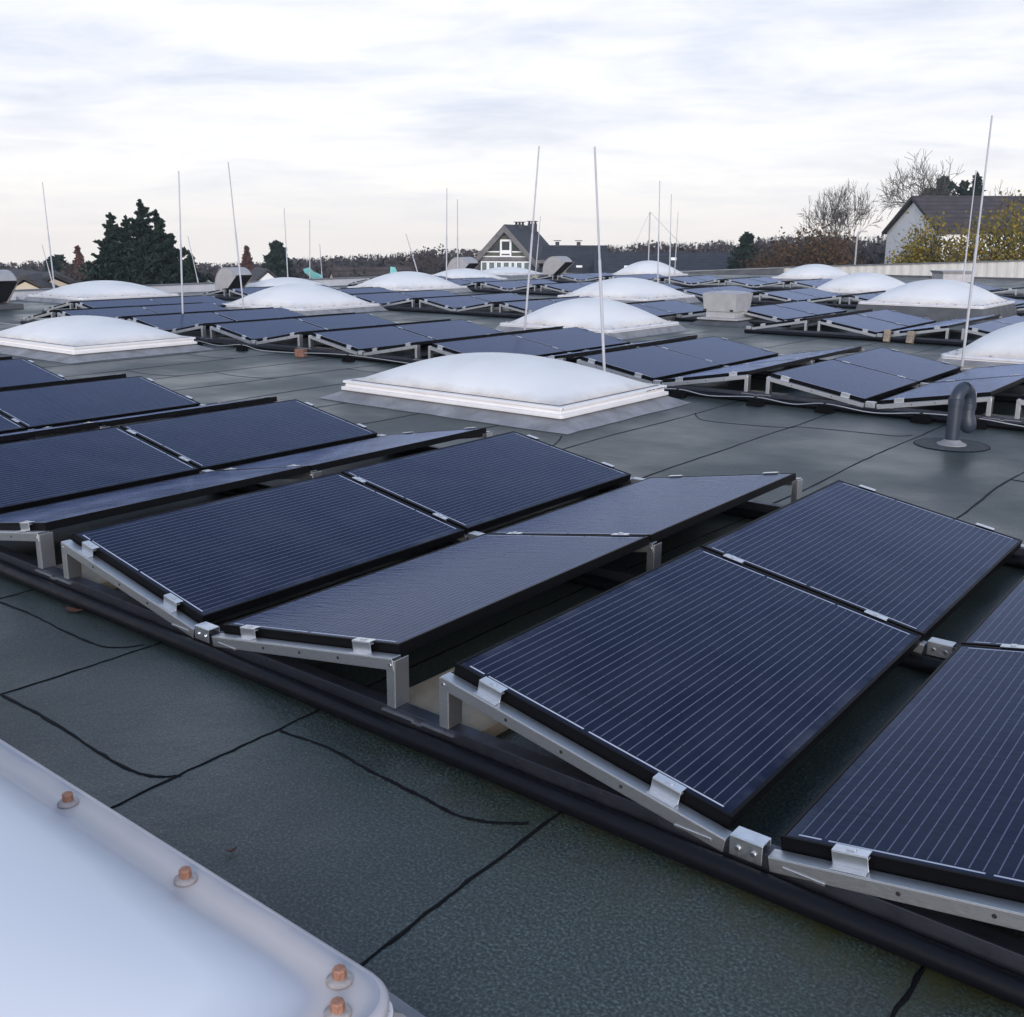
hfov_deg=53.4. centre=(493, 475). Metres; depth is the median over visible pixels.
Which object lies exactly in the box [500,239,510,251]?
window
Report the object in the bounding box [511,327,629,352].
solar panel
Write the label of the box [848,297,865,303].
mounting bracket
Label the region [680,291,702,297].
mounting bracket
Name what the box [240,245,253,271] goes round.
conifer tree
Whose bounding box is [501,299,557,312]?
solar panel
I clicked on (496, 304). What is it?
solar panel
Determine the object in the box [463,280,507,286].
solar panel
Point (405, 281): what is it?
dome skylight
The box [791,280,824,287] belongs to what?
solar panel
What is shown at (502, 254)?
window
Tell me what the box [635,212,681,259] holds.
guyed mast
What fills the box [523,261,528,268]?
window
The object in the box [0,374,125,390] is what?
solar panel
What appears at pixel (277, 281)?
dome skylight
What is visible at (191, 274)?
conifer tree
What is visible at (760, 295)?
mounting bracket
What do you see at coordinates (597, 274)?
solar panel
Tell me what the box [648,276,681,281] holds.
solar panel
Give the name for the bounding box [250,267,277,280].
house
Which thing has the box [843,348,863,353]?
mounting bracket
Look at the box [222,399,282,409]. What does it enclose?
mounting bracket
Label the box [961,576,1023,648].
solar panel
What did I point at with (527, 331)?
solar panel
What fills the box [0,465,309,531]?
solar panel
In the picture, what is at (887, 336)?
weathered block
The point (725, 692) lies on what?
solar panel
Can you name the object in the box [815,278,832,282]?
solar panel
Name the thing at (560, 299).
solar panel
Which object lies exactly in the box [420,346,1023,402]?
base rail
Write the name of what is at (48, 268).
lightning rod
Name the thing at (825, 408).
conductor holder
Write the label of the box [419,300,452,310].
mounting bracket
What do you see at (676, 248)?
lightning rod
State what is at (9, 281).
curved hood
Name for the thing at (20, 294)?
parapet wall
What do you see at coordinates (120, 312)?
solar panel
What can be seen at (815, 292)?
solar panel
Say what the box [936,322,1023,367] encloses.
dome skylight
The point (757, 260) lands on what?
leafy bush
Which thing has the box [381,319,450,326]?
solar panel
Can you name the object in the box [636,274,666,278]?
solar panel
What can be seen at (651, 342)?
solar panel
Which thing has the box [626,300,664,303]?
solar panel
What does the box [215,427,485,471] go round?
solar panel
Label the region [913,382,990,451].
gooseneck pipe
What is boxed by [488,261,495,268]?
window
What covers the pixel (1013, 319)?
solar panel
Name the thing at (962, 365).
lightning rod
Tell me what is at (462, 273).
dome skylight
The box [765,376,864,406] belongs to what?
mounting bracket
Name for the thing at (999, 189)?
bare tree
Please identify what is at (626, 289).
dome skylight
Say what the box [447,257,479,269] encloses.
curved hood
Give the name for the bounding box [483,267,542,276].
dome skylight
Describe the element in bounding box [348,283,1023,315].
base rail
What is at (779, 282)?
solar panel
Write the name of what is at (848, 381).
solar panel
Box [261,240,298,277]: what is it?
conifer tree
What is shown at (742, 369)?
solar panel
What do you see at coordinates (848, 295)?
solar panel
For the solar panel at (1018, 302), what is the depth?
25.28 m
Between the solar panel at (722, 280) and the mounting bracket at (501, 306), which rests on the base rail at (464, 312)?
the mounting bracket at (501, 306)
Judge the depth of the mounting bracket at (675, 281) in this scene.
36.01 m
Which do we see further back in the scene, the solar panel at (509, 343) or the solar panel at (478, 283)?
the solar panel at (478, 283)
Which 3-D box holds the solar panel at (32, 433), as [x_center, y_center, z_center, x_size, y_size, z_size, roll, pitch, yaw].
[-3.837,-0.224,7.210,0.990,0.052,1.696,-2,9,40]
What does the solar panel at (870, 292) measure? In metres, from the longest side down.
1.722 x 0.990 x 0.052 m
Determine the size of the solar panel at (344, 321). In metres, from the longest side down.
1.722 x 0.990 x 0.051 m
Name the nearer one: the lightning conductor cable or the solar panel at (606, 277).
the lightning conductor cable
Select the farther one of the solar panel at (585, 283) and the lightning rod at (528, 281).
the solar panel at (585, 283)
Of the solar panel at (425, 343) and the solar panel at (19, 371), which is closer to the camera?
the solar panel at (19, 371)
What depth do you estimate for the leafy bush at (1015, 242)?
55.67 m
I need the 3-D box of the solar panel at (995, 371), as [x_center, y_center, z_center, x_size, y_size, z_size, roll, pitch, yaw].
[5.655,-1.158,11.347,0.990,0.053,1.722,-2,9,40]
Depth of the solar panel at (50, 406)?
9.11 m
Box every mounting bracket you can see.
[0,530,55,568]
[26,312,55,320]
[35,426,109,438]
[47,303,73,310]
[61,539,198,637]
[75,303,87,308]
[171,325,205,336]
[202,289,226,295]
[210,326,250,343]
[212,633,408,707]
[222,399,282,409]
[229,290,246,296]
[255,334,302,346]
[276,470,321,479]
[308,335,357,354]
[363,345,420,357]
[382,299,414,306]
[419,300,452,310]
[428,346,453,358]
[439,671,731,851]
[457,304,493,311]
[457,534,467,541]
[462,431,492,438]
[481,283,505,290]
[499,304,529,313]
[509,285,535,290]
[540,285,567,293]
[557,275,578,281]
[574,346,638,357]
[577,359,652,383]
[634,541,661,571]
[647,337,699,345]
[662,374,750,391]
[664,279,689,284]
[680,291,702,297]
[681,312,705,317]
[693,280,719,285]
[724,280,751,287]
[743,312,780,321]
[752,320,807,330]
[755,282,784,287]
[759,294,794,301]
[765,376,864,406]
[768,849,1023,930]
[783,478,802,502]
[789,360,814,365]
[790,282,814,288]
[808,297,841,303]
[817,321,875,336]
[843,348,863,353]
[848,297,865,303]
[876,396,993,415]
[891,328,949,338]
[913,640,926,653]
[961,328,986,339]
[991,289,1016,294]
[1014,399,1023,418]
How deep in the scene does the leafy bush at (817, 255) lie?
77.83 m
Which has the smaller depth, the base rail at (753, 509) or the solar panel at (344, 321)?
the base rail at (753, 509)
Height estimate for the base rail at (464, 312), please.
0.120 m
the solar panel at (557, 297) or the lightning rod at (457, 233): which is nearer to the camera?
the solar panel at (557, 297)
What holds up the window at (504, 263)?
in the gabled house at (507, 245)
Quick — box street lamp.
[854,231,866,264]
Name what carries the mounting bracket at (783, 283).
on the base rail at (780, 288)
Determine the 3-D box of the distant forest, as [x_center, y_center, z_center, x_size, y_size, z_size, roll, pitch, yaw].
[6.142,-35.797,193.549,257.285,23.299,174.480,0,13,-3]
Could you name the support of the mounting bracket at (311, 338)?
on the base rail at (869, 406)
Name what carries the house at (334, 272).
on the ground
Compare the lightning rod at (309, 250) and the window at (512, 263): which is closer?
the lightning rod at (309, 250)
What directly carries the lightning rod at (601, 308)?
on the roof
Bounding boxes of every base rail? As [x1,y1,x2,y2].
[0,545,1023,1008]
[12,429,955,673]
[19,317,1023,430]
[183,404,1023,568]
[200,294,524,317]
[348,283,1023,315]
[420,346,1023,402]
[550,280,1023,298]
[630,343,1023,383]
[675,315,790,326]
[744,326,975,345]
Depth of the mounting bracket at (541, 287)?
30.38 m
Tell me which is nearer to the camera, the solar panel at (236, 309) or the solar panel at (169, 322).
the solar panel at (169, 322)
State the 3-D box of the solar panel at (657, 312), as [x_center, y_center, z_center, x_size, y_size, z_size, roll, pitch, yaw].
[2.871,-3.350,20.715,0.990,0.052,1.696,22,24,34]
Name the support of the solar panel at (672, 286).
on the bracket
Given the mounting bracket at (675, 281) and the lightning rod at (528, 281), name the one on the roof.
the lightning rod at (528, 281)
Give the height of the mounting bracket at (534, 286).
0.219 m
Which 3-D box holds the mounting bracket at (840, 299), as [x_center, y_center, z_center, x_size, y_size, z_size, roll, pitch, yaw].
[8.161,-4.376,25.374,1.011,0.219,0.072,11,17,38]
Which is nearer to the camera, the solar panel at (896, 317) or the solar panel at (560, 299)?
the solar panel at (896, 317)
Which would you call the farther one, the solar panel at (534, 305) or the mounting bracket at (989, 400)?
the solar panel at (534, 305)
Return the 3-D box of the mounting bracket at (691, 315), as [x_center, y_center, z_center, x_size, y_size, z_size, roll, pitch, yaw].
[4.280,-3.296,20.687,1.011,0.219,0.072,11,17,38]
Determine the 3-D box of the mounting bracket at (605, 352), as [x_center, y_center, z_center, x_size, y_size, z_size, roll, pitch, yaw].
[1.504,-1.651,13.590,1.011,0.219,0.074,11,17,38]
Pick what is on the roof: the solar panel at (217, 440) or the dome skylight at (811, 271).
the dome skylight at (811, 271)
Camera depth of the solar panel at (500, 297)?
24.90 m
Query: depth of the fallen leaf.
4.57 m
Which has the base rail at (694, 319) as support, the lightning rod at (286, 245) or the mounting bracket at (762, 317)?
the mounting bracket at (762, 317)
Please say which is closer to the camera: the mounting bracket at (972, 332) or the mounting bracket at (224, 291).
the mounting bracket at (972, 332)
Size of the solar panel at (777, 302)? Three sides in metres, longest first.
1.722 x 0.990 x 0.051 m
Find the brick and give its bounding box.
[294,348,306,356]
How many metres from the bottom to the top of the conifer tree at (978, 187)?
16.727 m
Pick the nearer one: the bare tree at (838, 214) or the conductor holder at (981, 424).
the conductor holder at (981, 424)
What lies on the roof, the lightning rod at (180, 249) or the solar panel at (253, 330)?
the lightning rod at (180, 249)
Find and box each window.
[481,261,487,270]
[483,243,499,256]
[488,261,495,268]
[496,261,501,266]
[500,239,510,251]
[500,252,510,256]
[502,261,509,266]
[510,261,515,266]
[511,242,524,256]
[516,261,522,267]
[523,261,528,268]
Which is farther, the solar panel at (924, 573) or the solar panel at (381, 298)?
the solar panel at (381, 298)
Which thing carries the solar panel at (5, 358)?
on the bracket
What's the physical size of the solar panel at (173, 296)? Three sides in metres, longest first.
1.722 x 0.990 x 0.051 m
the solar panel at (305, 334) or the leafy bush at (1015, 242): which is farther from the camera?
the leafy bush at (1015, 242)
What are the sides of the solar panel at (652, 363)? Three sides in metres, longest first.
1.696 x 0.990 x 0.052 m
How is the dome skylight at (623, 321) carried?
on the roof
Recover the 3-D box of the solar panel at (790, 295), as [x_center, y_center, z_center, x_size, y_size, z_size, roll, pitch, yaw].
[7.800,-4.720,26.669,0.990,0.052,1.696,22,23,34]
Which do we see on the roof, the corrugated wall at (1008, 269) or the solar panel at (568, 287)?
the corrugated wall at (1008, 269)
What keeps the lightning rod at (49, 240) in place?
on the roof
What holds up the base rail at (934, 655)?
on the roof
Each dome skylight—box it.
[0,315,213,363]
[0,739,424,1016]
[22,280,179,303]
[222,283,386,315]
[246,277,336,288]
[319,352,689,433]
[347,271,471,292]
[433,268,508,280]
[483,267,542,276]
[494,298,688,339]
[557,277,700,302]
[613,260,688,276]
[771,264,847,280]
[816,272,905,297]
[855,279,1016,323]
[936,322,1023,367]
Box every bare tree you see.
[400,243,447,273]
[793,180,882,260]
[875,149,964,218]
[981,179,1019,195]
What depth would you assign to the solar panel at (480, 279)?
35.19 m
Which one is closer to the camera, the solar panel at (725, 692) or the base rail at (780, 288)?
the solar panel at (725, 692)
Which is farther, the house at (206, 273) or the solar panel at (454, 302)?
the house at (206, 273)
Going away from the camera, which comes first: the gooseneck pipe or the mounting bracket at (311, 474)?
the mounting bracket at (311, 474)
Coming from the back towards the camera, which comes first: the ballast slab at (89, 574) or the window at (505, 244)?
the window at (505, 244)
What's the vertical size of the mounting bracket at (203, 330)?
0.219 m
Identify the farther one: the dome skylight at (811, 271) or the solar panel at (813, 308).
the dome skylight at (811, 271)
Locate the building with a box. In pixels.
[593,252,735,272]
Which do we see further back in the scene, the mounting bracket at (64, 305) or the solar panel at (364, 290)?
the solar panel at (364, 290)
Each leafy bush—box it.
[60,257,93,280]
[339,263,376,276]
[739,234,807,268]
[754,219,866,267]
[879,211,970,263]
[931,236,1019,261]
[934,190,1023,261]
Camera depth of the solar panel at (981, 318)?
18.42 m
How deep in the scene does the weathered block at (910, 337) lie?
16.48 m
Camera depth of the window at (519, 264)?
107.15 m
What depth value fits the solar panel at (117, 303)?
22.09 m
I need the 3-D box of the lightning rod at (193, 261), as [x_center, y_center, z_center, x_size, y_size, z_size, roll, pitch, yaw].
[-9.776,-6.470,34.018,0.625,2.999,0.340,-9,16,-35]
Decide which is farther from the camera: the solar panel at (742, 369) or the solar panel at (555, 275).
the solar panel at (555, 275)
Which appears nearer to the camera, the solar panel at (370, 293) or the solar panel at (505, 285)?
the solar panel at (370, 293)
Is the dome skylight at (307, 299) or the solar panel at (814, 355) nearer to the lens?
the solar panel at (814, 355)
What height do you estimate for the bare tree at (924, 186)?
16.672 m
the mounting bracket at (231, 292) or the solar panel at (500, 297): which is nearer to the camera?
the solar panel at (500, 297)
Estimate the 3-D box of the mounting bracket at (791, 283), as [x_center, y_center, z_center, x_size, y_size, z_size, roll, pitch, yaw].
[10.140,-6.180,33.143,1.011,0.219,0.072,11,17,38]
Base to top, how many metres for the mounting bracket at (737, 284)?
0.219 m
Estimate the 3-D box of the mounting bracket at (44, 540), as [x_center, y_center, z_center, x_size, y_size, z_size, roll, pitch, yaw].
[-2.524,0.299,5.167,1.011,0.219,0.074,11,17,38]
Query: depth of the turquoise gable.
66.37 m
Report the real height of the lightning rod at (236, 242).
3.237 m
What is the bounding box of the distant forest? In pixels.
[0,234,886,278]
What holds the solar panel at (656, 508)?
on the base rail at (934, 655)
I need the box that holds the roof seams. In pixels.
[0,286,1023,1016]
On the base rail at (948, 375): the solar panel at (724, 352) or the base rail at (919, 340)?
the solar panel at (724, 352)
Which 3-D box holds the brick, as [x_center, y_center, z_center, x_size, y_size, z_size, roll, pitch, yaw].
[-2.736,-1.745,14.438,0.150,0.110,0.100,6,14,24]
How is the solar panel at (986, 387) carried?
on the base rail at (869, 406)
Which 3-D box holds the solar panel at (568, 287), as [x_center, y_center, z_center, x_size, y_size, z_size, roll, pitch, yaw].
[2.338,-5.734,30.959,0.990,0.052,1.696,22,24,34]
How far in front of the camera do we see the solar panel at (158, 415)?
8.23 m
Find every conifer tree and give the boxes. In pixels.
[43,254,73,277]
[70,245,86,279]
[78,199,214,284]
[184,254,200,282]
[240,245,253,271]
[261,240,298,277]
[726,231,759,268]
[923,176,972,195]
[969,171,986,195]
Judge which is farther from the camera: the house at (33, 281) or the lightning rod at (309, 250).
the house at (33, 281)
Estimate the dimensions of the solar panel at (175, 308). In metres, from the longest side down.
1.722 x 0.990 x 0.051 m
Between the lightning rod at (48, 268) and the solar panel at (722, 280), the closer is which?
the lightning rod at (48, 268)
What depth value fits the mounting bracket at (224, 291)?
27.83 m
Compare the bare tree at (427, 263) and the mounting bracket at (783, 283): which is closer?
the mounting bracket at (783, 283)
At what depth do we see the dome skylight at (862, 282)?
29.41 m
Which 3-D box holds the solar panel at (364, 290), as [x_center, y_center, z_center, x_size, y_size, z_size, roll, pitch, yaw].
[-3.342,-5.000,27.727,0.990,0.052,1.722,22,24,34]
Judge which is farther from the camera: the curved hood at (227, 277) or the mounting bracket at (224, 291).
the curved hood at (227, 277)
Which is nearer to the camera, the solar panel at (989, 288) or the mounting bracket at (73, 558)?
the mounting bracket at (73, 558)
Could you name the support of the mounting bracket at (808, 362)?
on the base rail at (1003, 396)
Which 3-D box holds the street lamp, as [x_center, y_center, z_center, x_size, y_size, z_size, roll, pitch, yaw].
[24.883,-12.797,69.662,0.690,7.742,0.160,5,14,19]
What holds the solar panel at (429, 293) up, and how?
on the bracket
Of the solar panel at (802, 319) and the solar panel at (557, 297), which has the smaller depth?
the solar panel at (802, 319)
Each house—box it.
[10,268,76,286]
[15,270,73,289]
[198,272,214,282]
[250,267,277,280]
[327,266,411,277]
[475,221,548,271]
[881,196,1023,263]
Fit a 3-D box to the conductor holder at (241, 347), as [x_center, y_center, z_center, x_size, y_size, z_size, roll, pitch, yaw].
[-3.757,-1.916,15.191,0.166,0.093,0.117,10,16,37]
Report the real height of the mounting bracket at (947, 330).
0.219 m
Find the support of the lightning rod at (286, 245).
on the lower roof
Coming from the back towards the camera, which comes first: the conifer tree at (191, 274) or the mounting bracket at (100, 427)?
the conifer tree at (191, 274)
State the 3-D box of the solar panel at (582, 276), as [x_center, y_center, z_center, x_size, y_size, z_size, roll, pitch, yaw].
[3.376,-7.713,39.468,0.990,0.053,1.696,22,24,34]
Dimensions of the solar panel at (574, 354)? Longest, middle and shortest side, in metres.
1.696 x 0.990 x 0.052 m
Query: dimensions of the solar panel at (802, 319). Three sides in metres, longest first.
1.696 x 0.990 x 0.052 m
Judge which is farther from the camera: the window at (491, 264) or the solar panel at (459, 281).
the window at (491, 264)
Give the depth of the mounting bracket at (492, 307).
22.14 m
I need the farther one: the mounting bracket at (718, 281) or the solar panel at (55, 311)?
the mounting bracket at (718, 281)
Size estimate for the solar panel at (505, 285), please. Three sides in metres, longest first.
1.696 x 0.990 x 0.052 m
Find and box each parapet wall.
[10,274,432,299]
[680,267,783,273]
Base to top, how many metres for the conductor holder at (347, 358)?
0.093 m
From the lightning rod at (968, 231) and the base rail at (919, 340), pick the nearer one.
the base rail at (919, 340)
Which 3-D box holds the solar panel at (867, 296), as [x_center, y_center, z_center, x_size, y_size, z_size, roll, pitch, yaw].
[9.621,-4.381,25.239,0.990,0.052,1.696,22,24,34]
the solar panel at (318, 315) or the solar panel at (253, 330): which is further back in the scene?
the solar panel at (318, 315)
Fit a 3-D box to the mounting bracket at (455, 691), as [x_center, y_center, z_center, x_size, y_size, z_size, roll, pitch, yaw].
[0.238,0.812,2.997,1.011,0.219,0.074,11,17,38]
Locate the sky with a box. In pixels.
[0,0,1023,268]
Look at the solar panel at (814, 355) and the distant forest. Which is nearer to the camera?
the solar panel at (814, 355)
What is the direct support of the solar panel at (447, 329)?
on the base rail at (948, 375)
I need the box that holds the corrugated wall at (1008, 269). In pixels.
[783,260,1023,279]
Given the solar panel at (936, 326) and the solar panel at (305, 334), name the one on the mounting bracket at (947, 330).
the solar panel at (936, 326)
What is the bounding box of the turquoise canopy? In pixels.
[303,268,320,278]
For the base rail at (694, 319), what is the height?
0.120 m
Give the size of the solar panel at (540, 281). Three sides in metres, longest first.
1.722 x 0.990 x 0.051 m
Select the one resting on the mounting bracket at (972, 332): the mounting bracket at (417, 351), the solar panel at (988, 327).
the solar panel at (988, 327)
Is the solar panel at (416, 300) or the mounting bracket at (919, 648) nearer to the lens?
the mounting bracket at (919, 648)
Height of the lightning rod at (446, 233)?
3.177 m
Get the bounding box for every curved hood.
[0,270,23,309]
[211,267,253,295]
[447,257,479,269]
[539,256,573,276]
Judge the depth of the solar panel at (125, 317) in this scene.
18.21 m
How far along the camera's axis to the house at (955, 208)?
77.72 m
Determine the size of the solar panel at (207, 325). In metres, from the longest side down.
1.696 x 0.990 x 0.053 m
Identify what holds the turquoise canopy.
on the ground
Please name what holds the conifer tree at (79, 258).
on the ground
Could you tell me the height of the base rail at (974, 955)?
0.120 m
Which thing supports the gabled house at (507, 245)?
on the ground
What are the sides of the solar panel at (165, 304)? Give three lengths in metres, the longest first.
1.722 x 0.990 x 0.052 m
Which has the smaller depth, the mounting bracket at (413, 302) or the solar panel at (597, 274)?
the mounting bracket at (413, 302)
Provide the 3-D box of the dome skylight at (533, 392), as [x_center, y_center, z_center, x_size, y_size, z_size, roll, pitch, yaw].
[0.089,-1.017,10.503,3.204,0.483,2.273,11,17,38]
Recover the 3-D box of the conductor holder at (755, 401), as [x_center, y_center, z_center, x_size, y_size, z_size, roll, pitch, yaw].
[2.648,-0.756,10.286,0.166,0.093,0.117,10,16,36]
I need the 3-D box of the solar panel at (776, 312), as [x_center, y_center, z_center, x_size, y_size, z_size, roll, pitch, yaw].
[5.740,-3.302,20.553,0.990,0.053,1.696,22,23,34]
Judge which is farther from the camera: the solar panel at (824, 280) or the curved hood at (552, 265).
the curved hood at (552, 265)
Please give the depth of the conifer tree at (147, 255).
56.44 m
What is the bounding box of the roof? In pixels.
[0,273,1023,1016]
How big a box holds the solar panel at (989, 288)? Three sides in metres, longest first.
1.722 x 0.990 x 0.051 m
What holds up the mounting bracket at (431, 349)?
on the base rail at (869, 406)
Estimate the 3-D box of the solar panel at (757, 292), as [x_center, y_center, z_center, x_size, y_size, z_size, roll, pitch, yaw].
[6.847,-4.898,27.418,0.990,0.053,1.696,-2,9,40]
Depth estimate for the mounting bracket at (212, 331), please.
15.90 m
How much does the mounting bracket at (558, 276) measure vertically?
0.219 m
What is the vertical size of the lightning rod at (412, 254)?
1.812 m
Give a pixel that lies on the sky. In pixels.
(356, 119)
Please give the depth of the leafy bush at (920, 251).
58.95 m
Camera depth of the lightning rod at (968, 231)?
22.59 m
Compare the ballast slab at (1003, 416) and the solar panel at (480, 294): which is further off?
the solar panel at (480, 294)
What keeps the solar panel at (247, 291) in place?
on the mounting bracket at (231, 292)
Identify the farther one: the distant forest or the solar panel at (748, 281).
the distant forest
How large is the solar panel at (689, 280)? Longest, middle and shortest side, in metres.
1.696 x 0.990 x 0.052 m
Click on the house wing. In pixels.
(580, 256)
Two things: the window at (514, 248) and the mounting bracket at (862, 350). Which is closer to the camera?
the mounting bracket at (862, 350)
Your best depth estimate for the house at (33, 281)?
52.20 m
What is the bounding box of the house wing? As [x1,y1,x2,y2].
[537,240,607,272]
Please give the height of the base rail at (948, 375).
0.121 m
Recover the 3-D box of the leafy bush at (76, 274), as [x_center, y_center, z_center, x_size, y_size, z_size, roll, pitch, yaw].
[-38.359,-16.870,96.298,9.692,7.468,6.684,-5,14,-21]
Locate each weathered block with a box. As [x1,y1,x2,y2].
[883,329,890,341]
[905,331,914,343]
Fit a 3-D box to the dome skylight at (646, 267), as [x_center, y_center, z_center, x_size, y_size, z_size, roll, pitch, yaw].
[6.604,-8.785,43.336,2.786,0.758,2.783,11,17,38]
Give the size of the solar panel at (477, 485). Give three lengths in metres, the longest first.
1.722 x 0.990 x 0.051 m
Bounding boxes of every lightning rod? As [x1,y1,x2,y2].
[42,182,54,288]
[42,245,53,288]
[178,171,183,313]
[188,237,198,282]
[228,162,244,308]
[284,208,287,276]
[309,220,310,278]
[319,244,322,277]
[406,234,417,271]
[446,188,446,279]
[457,199,457,268]
[524,146,539,329]
[531,216,540,277]
[594,147,605,370]
[657,181,659,282]
[669,194,672,284]
[674,218,677,276]
[955,115,992,368]
[962,170,976,281]
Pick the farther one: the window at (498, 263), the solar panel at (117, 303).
the window at (498, 263)
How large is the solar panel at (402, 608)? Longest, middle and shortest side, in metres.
1.696 x 0.990 x 0.052 m
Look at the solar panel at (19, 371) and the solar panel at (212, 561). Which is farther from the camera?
the solar panel at (19, 371)
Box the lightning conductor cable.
[3,323,1023,426]
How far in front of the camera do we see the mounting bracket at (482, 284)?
31.80 m
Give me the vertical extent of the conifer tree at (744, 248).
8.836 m
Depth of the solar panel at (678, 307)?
21.93 m
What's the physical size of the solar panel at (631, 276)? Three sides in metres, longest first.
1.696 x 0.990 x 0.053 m
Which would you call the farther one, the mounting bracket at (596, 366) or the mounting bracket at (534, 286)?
the mounting bracket at (534, 286)
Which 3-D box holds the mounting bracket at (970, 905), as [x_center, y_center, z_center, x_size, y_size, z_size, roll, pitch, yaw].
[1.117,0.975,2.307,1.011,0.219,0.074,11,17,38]
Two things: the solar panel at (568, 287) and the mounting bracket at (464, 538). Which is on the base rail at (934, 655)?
the mounting bracket at (464, 538)
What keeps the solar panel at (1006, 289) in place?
on the mounting bracket at (1015, 290)
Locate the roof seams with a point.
(894, 1010)
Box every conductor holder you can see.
[236,344,248,350]
[341,354,354,361]
[669,388,686,398]
[746,396,764,406]
[814,403,834,413]
[910,412,931,423]
[976,417,987,429]
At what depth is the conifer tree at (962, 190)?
105.59 m
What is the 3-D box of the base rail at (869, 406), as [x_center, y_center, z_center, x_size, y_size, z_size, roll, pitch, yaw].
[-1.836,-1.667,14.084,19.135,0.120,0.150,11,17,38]
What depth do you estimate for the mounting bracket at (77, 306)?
21.61 m
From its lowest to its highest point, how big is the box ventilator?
0.653 m
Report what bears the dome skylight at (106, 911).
on the roof
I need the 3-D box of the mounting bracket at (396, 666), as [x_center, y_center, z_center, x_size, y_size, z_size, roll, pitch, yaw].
[-0.704,0.637,3.737,1.011,0.219,0.074,11,17,38]
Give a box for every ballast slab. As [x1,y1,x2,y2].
[55,556,136,588]
[407,667,523,735]
[751,390,789,394]
[982,413,1023,418]
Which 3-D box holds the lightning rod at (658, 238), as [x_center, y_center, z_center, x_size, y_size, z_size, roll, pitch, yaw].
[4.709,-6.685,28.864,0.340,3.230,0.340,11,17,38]
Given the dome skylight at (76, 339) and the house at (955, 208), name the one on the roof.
the dome skylight at (76, 339)
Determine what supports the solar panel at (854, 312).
on the bracket
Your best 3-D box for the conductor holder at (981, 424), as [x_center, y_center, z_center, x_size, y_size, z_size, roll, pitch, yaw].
[4.322,-0.474,9.097,0.166,0.093,0.117,9,16,32]
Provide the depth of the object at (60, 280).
54.73 m
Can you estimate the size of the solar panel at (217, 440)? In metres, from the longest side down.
1.722 x 0.990 x 0.052 m
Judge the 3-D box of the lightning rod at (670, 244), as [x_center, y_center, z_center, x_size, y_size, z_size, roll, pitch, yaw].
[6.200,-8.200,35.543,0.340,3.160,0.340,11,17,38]
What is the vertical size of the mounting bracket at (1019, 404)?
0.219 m
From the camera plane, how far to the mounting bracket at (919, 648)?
3.98 m
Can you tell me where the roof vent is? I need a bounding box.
[930,270,971,282]
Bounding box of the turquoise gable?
[390,267,396,272]
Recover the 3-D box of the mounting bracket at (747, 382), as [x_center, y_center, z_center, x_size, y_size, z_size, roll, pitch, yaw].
[2.257,-1.016,10.871,1.011,0.219,0.074,11,17,38]
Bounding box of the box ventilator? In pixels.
[689,290,755,326]
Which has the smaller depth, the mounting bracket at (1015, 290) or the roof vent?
the mounting bracket at (1015, 290)
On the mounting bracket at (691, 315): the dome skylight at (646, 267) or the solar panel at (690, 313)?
the solar panel at (690, 313)
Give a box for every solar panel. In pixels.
[0,356,11,359]
[0,358,66,386]
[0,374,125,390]
[0,376,199,429]
[0,413,25,433]
[0,422,98,441]
[0,426,199,513]
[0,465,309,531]
[28,306,131,317]
[45,396,276,427]
[49,298,139,308]
[60,306,157,317]
[73,472,464,622]
[78,298,159,307]
[115,311,201,319]
[120,399,376,470]
[130,312,233,331]
[132,302,201,306]
[140,295,201,298]
[140,303,228,313]
[147,295,229,306]
[169,317,283,331]
[202,307,272,311]
[204,286,272,294]
[212,308,305,320]
[213,318,325,340]
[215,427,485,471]
[223,534,649,655]
[231,287,269,295]
[258,325,380,340]
[284,312,354,318]
[295,313,396,329]
[312,326,434,350]
[336,287,394,293]
[341,431,630,534]
[349,292,389,294]
[352,292,415,303]
[366,333,495,351]
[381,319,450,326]
[383,295,459,304]
[394,320,502,339]
[400,290,457,297]
[421,296,488,308]
[432,334,565,356]
[445,279,471,284]
[454,547,921,828]
[458,299,537,309]
[460,292,502,295]
[463,277,501,281]
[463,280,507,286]
[469,293,531,301]
[482,281,526,289]
[485,326,562,335]
[488,472,795,541]
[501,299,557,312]
[510,282,566,289]
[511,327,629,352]
[516,279,556,284]
[533,273,576,278]
[538,296,578,299]
[542,283,584,291]
[544,344,635,358]
[548,296,594,301]
[559,273,594,280]
[576,281,598,285]
[578,335,696,351]
[581,345,721,380]
[583,273,613,276]
[583,275,619,280]
[610,275,648,279]
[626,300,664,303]
[629,303,675,316]
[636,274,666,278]
[637,300,703,314]
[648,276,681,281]
[654,336,777,366]
[660,283,683,288]
[665,357,810,382]
[666,276,705,283]
[680,287,721,295]
[683,304,761,315]
[689,275,723,280]
[694,278,740,283]
[701,480,1022,641]
[710,285,756,291]
[726,278,768,285]
[737,346,861,364]
[744,304,816,320]
[749,277,783,282]
[751,290,777,294]
[753,313,840,326]
[754,300,793,305]
[756,280,800,285]
[761,290,819,301]
[771,359,917,402]
[773,301,846,315]
[780,644,1023,902]
[789,288,840,297]
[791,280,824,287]
[793,309,872,319]
[804,293,863,300]
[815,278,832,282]
[820,314,907,334]
[834,347,960,383]
[842,290,885,297]
[851,293,879,299]
[857,309,935,327]
[879,375,1023,403]
[891,320,975,333]
[921,314,999,325]
[932,364,1023,382]
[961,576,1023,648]
[964,320,1011,333]
[968,282,1001,290]
[989,287,1023,291]
[993,315,1023,323]
[997,295,1023,305]
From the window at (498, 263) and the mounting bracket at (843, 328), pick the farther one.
the window at (498, 263)
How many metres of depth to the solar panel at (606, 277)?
38.39 m
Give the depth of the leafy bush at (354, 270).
64.20 m

